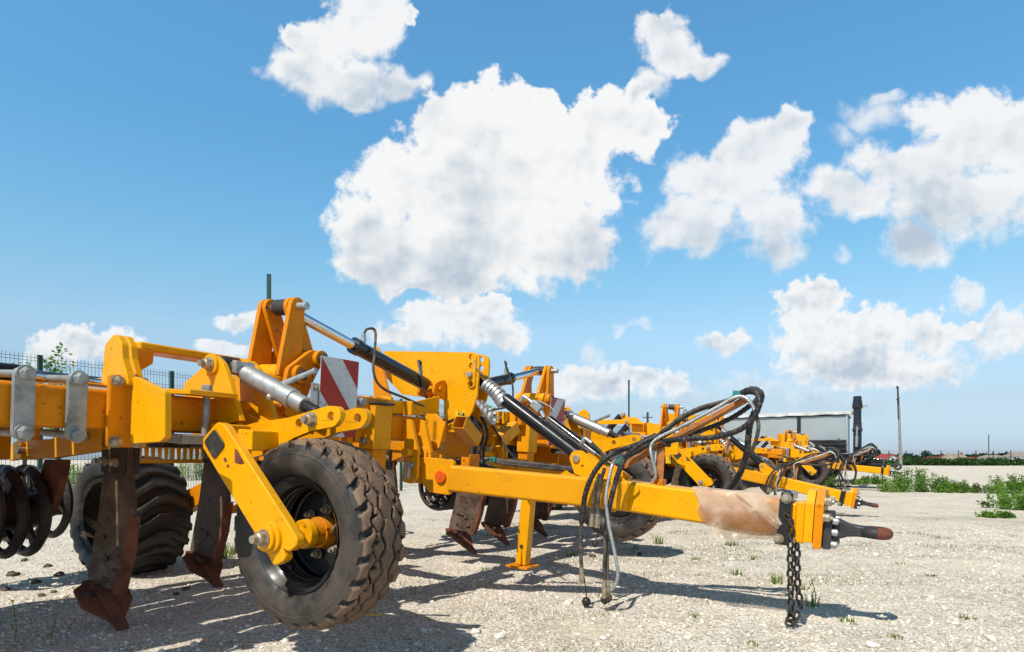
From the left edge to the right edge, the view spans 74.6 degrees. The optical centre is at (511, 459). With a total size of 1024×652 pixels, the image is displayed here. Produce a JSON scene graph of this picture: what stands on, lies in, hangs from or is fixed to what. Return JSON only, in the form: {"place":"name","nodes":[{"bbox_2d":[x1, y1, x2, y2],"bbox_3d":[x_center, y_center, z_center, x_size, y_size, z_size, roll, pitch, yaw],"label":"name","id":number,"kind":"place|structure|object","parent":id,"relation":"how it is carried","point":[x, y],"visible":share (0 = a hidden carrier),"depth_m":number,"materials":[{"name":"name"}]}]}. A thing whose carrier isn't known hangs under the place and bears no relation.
{"place":"outdoors","nodes":[
{"label":"outdoors","id":0,"kind":"place"},
{"bbox_2d":[0,460,1023,651],"bbox_3d":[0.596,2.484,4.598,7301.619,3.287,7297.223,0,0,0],"label":"ground","id":1,"kind":"structure","parent":0,"point":[892,511],"depth_m":4.53,"materials":[{"name":"grey gravel"}]},
{"bbox_2d":[0,586,10,590],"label":"soil clod","id":2,"kind":"object","parent":1,"relation":"on","point":[5,588],"visible":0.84,"depth_m":4.64,"materials":[{"name":"brown soil"}]},
{"bbox_2d":[5,571,20,576],"bbox_3d":[-3.882,0.891,5.219,0.093,0.060,0.096,0,0,0],"label":"soil clod","id":3,"kind":"object","parent":1,"relation":"on","point":[11,573],"visible":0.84,"depth_m":5.20,"materials":[{"name":"brown soil"}]},
{"bbox_2d":[9,600,19,641],"bbox_3d":[-2.441,0.795,3.291,0.055,0.216,0.056,0,0,26],"label":"weed","id":4,"kind":"object","parent":1,"relation":"on","point":[12,601],"visible":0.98,"depth_m":3.29,"materials":[{"name":"green plant"}]},
{"bbox_2d":[18,606,32,611],"bbox_3d":[-2.880,0.888,3.982,0.069,0.040,0.069,0,0,-28],"label":"stone","id":5,"kind":"object","parent":1,"relation":"on","point":[27,608],"visible":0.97,"depth_m":3.96,"materials":[{"name":"white stone"}]},
{"bbox_2d":[11,362,44,479],"bbox_3d":[-11.196,-0.661,15.543,0.734,3.225,0.679,0,0,-35],"label":"sapling","id":6,"kind":"object","parent":1,"relation":"on","point":[24,461],"visible":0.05,"depth_m":15.49,"materials":[{"name":"green plant"}]},
{"bbox_2d":[30,579,41,583],"bbox_3d":[-3.455,0.895,4.874,0.067,0.054,0.089,0,0,-20],"label":"soil clod","id":7,"kind":"object","parent":1,"relation":"on","point":[35,581],"visible":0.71,"depth_m":4.86,"materials":[{"name":"brown soil"}]},
{"bbox_2d":[47,618,56,644],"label":"weed","id":8,"kind":"object","parent":1,"relation":"on","point":[51,635],"visible":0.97,"depth_m":3.25,"materials":[{"name":"green plant"}]},
{"bbox_2d":[36,342,80,458],"bbox_3d":[-9.750,-0.786,14.453,0.747,3.475,0.613,0,0,8],"label":"sapling","id":9,"kind":"object","parent":1,"relation":"on","point":[54,369],"visible":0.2,"depth_m":14.37,"materials":[{"name":"green plant"}]},
{"bbox_2d":[53,571,64,575],"bbox_3d":[-3.505,0.891,5.211,0.075,0.055,0.070,0,0,31],"label":"soil clod","id":10,"kind":"object","parent":1,"relation":"on","point":[60,573],"visible":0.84,"depth_m":5.20,"materials":[{"name":"brown soil"}]},
{"bbox_2d":[68,456,97,486],"bbox_3d":[-14.647,0.449,23.244,2.207,1.206,1.265,0,0,0],"label":"leafy bush","id":11,"kind":"object","parent":1,"relation":"on","point":[75,472],"visible":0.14,"depth_m":23.08,"materials":[{"name":"green plant"}]},
{"bbox_2d":[182,586,190,590],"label":"soil clod","id":12,"kind":"object","parent":1,"relation":"on","point":[185,588],"visible":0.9,"depth_m":4.57,"materials":[{"name":"brown soil"}]},
{"bbox_2d":[177,450,203,479],"bbox_3d":[-14.315,0.245,30.238,2.128,1.592,1.288,0,0,0],"label":"leafy bush","id":13,"kind":"object","parent":1,"relation":"on","point":[199,473],"visible":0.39,"depth_m":30.05,"materials":[{"name":"green plant"}]},
{"bbox_2d":[190,641,198,645],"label":"stone","id":14,"kind":"object","parent":1,"relation":"on","point":[194,643],"visible":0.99,"depth_m":3.28,"materials":[{"name":"grey stone"}]},
{"bbox_2d":[222,541,234,558],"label":"grass tuft","id":15,"kind":"object","parent":1,"relation":"on","point":[226,553],"visible":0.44,"depth_m":6.15,"materials":[{"name":"green plant"}]},
{"bbox_2d":[267,274,270,298],"bbox_3d":[-5.495,-1.600,15.192,0.100,5.200,0.100,0,0,0],"label":"green pole","id":16,"kind":"object","parent":1,"relation":"on","point":[268,286],"visible":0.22,"depth_m":15.15,"materials":[{"name":"metal"}]},
{"bbox_2d":[281,638,288,642],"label":"stone","id":17,"kind":"object","parent":1,"relation":"on","point":[284,640],"visible":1,"depth_m":3.35,"materials":[{"name":"white stone"}]},
{"bbox_2d":[0,350,630,489],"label":"fence","id":18,"kind":"object","parent":1,"relation":"on","point":[171,385],"visible":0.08,"depth_m":11.79,"materials":[{"name":"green metal"}]},
{"bbox_2d":[365,614,385,615],"bbox_3d":[-0.791,0.899,3.903,0.118,0.006,0.025,0,0,-8],"label":"plastic chip","id":19,"kind":"object","parent":1,"relation":"on","point":[374,614],"visible":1,"depth_m":3.89,"materials":[{"name":"plastic"}]},
{"bbox_2d":[420,627,427,631],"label":"stone","id":20,"kind":"object","parent":1,"relation":"on","point":[423,629],"visible":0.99,"depth_m":3.59,"materials":[{"name":"grey stone"}]},
{"bbox_2d":[0,297,892,630],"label":"cultivator","id":21,"kind":"object","parent":1,"relation":"on","point":[302,479],"visible":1,"depth_m":3.65,"materials":[{"name":"orange paint"}]},
{"bbox_2d":[692,486,781,541],"bbox_3d":[1.296,0.305,3.854,0.525,0.320,0.309,5,2,30],"label":"plastic wrap","id":22,"kind":"object","parent":21,"relation":"attached to","point":[754,499],"visible":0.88,"depth_m":3.79,"materials":[{"name":"plastic"}]},
{"bbox_2d":[783,512,802,626],"bbox_3d":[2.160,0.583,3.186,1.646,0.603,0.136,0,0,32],"label":"safety chain","id":23,"kind":"object","parent":21,"relation":"hanging from","point":[795,559],"visible":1,"depth_m":3.60,"materials":[{"name":"black metal"}]},
{"bbox_2d":[471,628,480,632],"bbox_3d":[-0.187,0.907,3.556,0.052,0.031,0.052,0,0,34],"label":"stone","id":24,"kind":"object","parent":1,"relation":"on","point":[473,630],"visible":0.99,"depth_m":3.54,"materials":[{"name":"white stone"}]},
{"bbox_2d":[493,633,505,638],"bbox_3d":[-0.059,0.904,3.433,0.060,0.036,0.062,0,0,42],"label":"stone","id":25,"kind":"object","parent":1,"relation":"on","point":[500,635],"visible":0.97,"depth_m":3.42,"materials":[{"name":"white stone"}]},
{"bbox_2d":[563,600,572,604],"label":"stone","id":26,"kind":"object","parent":1,"relation":"on","point":[568,602],"visible":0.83,"depth_m":4.19,"materials":[{"name":"white stone"}]},
{"bbox_2d":[600,635,607,639],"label":"stone","id":27,"kind":"object","parent":1,"relation":"on","point":[603,637],"visible":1,"depth_m":3.35,"materials":[{"name":"white stone"}]},
{"bbox_2d":[201,517,1023,651],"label":"dry stubble","id":28,"kind":"object","parent":1,"relation":"on","point":[739,557],"visible":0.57,"depth_m":5.86,"materials":[{"name":"beige plant"}]},
{"bbox_2d":[628,380,629,426],"bbox_3d":[6.150,-1.600,35.362,0.100,5.200,0.100,0,0,0],"label":"green pole","id":29,"kind":"object","parent":1,"relation":"on","point":[629,399],"visible":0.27,"depth_m":35.32,"materials":[{"name":"metal"}]},
{"bbox_2d":[642,412,652,422],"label":"power pole","id":30,"kind":"object","parent":1,"relation":"on","point":[647,416],"visible":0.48,"depth_m":129.92,"materials":[{"name":"metal"}]},
{"bbox_2d":[652,532,665,543],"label":"grass tuft","id":31,"kind":"object","parent":1,"relation":"on","point":[660,541],"visible":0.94,"depth_m":7.10,"materials":[{"name":"green plant"}]},
{"bbox_2d":[684,635,691,639],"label":"stone","id":32,"kind":"object","parent":1,"relation":"on","point":[688,637],"visible":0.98,"depth_m":3.39,"materials":[{"name":"white stone"}]},
{"bbox_2d":[688,611,700,617],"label":"grass tuft","id":33,"kind":"object","parent":1,"relation":"on","point":[694,615],"visible":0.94,"depth_m":3.79,"materials":[{"name":"green plant"}]},
{"bbox_2d":[552,404,878,511],"bbox_3d":[2.567,0.072,12.168,6.390,1.905,5.671,0,0,-21],"label":"cultivator","id":34,"kind":"object","parent":1,"relation":"on","point":[698,463],"visible":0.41,"depth_m":10.53,"materials":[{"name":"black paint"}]},
{"bbox_2d":[725,541,738,545],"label":"grass tuft","id":35,"kind":"object","parent":1,"relation":"on","point":[731,544],"visible":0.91,"depth_m":7.04,"materials":[{"name":"green plant"}]},
{"bbox_2d":[728,567,742,575],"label":"grass tuft","id":36,"kind":"object","parent":1,"relation":"on","point":[736,573],"visible":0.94,"depth_m":5.28,"materials":[{"name":"green plant"}]},
{"bbox_2d":[746,640,757,646],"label":"grass tuft","id":37,"kind":"object","parent":1,"relation":"on","point":[748,642],"visible":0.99,"depth_m":3.26,"materials":[{"name":"green plant"}]},
{"bbox_2d":[768,569,783,584],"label":"grass tuft","id":38,"kind":"object","parent":1,"relation":"on","point":[776,580],"visible":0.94,"depth_m":4.89,"materials":[{"name":"green plant"}]},
{"bbox_2d":[706,410,852,479],"bbox_3d":[11.127,-0.541,28.310,5.800,2.878,2.680,0,0,30],"label":"box trailer","id":39,"kind":"object","parent":1,"relation":"on","point":[824,429],"visible":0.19,"depth_m":26.74,"materials":[{"name":"metal"}]},
{"bbox_2d":[802,590,820,607],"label":"grass tuft","id":40,"kind":"object","parent":1,"relation":"on","point":[812,600],"visible":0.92,"depth_m":4.07,"materials":[{"name":"green plant"}]},
{"bbox_2d":[809,579,815,606],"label":"weed","id":41,"kind":"object","parent":1,"relation":"on","point":[814,589],"visible":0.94,"depth_m":4.09,"materials":[{"name":"green plant"}]},
{"bbox_2d":[724,430,901,488],"bbox_3d":[8.237,0.020,21.418,6.389,1.800,5.672,0,0,-21],"label":"cultivator","id":42,"kind":"object","parent":1,"relation":"on","point":[787,448],"visible":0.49,"depth_m":19.77,"materials":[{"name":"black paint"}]},
{"bbox_2d":[825,474,851,489],"bbox_3d":[10.079,0.706,20.998,0.822,0.540,0.798,0,0,0],"label":"leafy bush","id":43,"kind":"object","parent":1,"relation":"on","point":[830,484],"visible":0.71,"depth_m":20.82,"materials":[{"name":"green plant"}]},
{"bbox_2d":[839,616,856,624],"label":"grass tuft","id":44,"kind":"object","parent":1,"relation":"on","point":[847,620],"visible":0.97,"depth_m":3.75,"materials":[{"name":"green plant"}]},
{"bbox_2d":[821,396,901,485],"bbox_3d":[11.153,-0.591,22.090,2.878,2.978,2.500,0,0,30],"label":"seed drill","id":45,"kind":"object","parent":1,"relation":"on","point":[858,405],"visible":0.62,"depth_m":21.82,"materials":[{"name":"black paint"}]},
{"bbox_2d":[850,473,886,484],"bbox_3d":[12.936,0.735,24.428,1.446,0.518,0.908,0,0,-7],"label":"leafy bush","id":46,"kind":"object","parent":1,"relation":"on","point":[874,480],"visible":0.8,"depth_m":24.25,"materials":[{"name":"green plant"}]},
{"bbox_2d":[865,640,882,647],"bbox_3d":[1.746,0.896,3.253,0.068,0.039,0.070,0,0,0],"label":"stone","id":47,"kind":"object","parent":1,"relation":"on","point":[870,644],"visible":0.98,"depth_m":3.23,"materials":[{"name":"white stone"}]},
{"bbox_2d":[876,454,898,460],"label":"house","id":48,"kind":"structure","parent":1,"relation":"on","point":[890,456],"depth_m":190.16,"materials":[{"name":"red metal"}]},
{"bbox_2d":[887,631,903,639],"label":"grass tuft","id":49,"kind":"object","parent":1,"relation":"on","point":[894,635],"visible":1,"depth_m":3.45,"materials":[{"name":"green plant"}]},
{"bbox_2d":[896,386,902,465],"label":"utility pole","id":50,"kind":"object","parent":1,"relation":"on","point":[899,431],"visible":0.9,"depth_m":93.87,"materials":[{"name":"concrete"}]},
{"bbox_2d":[876,466,949,492],"bbox_3d":[11.583,0.601,19.378,2.128,0.825,1.100,0,0,0],"label":"leafy bush","id":51,"kind":"object","parent":1,"relation":"on","point":[899,484],"visible":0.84,"depth_m":19.28,"materials":[{"name":"green plant"}]},
{"bbox_2d":[918,450,932,458],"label":"tree","id":52,"kind":"object","parent":1,"relation":"on","point":[926,454],"visible":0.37,"depth_m":229.05,"materials":[{"name":"green plant"}]},
{"bbox_2d":[871,450,1020,459],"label":"fence","id":53,"kind":"object","parent":1,"relation":"on","point":[958,454],"visible":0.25,"depth_m":117.37,"materials":[{"name":"green metal"}]},
{"bbox_2d":[883,456,1023,465],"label":"hedge","id":54,"kind":"object","parent":1,"relation":"on","point":[959,461],"visible":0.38,"depth_m":104.79,"materials":[{"name":"green plant"}]},
{"bbox_2d":[940,452,966,459],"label":"house","id":55,"kind":"structure","parent":1,"relation":"on","point":[949,455],"depth_m":201.81,"materials":[{"name":"grey stone"}]},
{"bbox_2d":[922,479,985,492],"bbox_3d":[12.467,0.767,18.920,1.430,0.461,1.081,0,0,0],"label":"leafy bush","id":56,"kind":"object","parent":1,"relation":"on","point":[959,487],"visible":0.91,"depth_m":18.71,"materials":[{"name":"green plant"}]},
{"bbox_2d":[951,621,960,624],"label":"stone","id":57,"kind":"object","parent":1,"relation":"on","point":[956,623],"visible":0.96,"depth_m":3.68,"materials":[{"name":"white stone"}]},
{"bbox_2d":[958,612,979,619],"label":"grass tuft","id":58,"kind":"object","parent":1,"relation":"on","point":[965,618],"visible":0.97,"depth_m":3.81,"materials":[{"name":"green plant"}]},
{"bbox_2d":[978,455,1001,459],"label":"house","id":59,"kind":"structure","parent":1,"relation":"on","point":[986,456],"depth_m":222.18,"materials":[{"name":"grey stone"}]},
{"bbox_2d":[985,635,997,641],"bbox_3d":[2.403,0.894,3.364,0.049,0.031,0.060,0,0,0],"label":"stone","id":60,"kind":"object","parent":1,"relation":"on","point":[992,638],"visible":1,"depth_m":3.35,"materials":[{"name":"white stone"}]},
{"bbox_2d":[974,508,1015,518],"bbox_3d":[7.666,0.853,10.615,0.511,0.245,0.498,0,0,0],"label":"leafy bush","id":61,"kind":"object","parent":1,"relation":"on","point":[1006,514],"visible":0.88,"depth_m":10.51,"materials":[{"name":"green plant"}]},
{"bbox_2d":[976,485,1023,509],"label":"leafy bush","id":62,"kind":"object","parent":1,"relation":"on","point":[1005,501],"visible":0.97,"depth_m":12.48,"materials":[{"name":"green plant"}]},
{"bbox_2d":[982,473,1023,493],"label":"leafy bush","id":63,"kind":"object","parent":1,"relation":"on","point":[1010,486],"visible":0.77,"depth_m":18.34,"materials":[{"name":"green plant"}]},
{"bbox_2d":[1002,452,1023,459],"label":"house","id":64,"kind":"structure","parent":1,"relation":"on","point":[1016,454],"depth_m":192.08,"materials":[{"name":"grey stone"}]},
{"bbox_2d":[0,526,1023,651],"bbox_3d":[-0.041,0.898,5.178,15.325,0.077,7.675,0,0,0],"label":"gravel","id":65,"kind":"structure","parent":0,"point":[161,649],"depth_m":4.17,"materials":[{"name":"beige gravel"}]},
{"bbox_2d":[0,0,1023,459],"label":"sky","id":66,"kind":"structure","parent":0,"point":[814,205],"materials":[{"name":"blue"}]}
]}

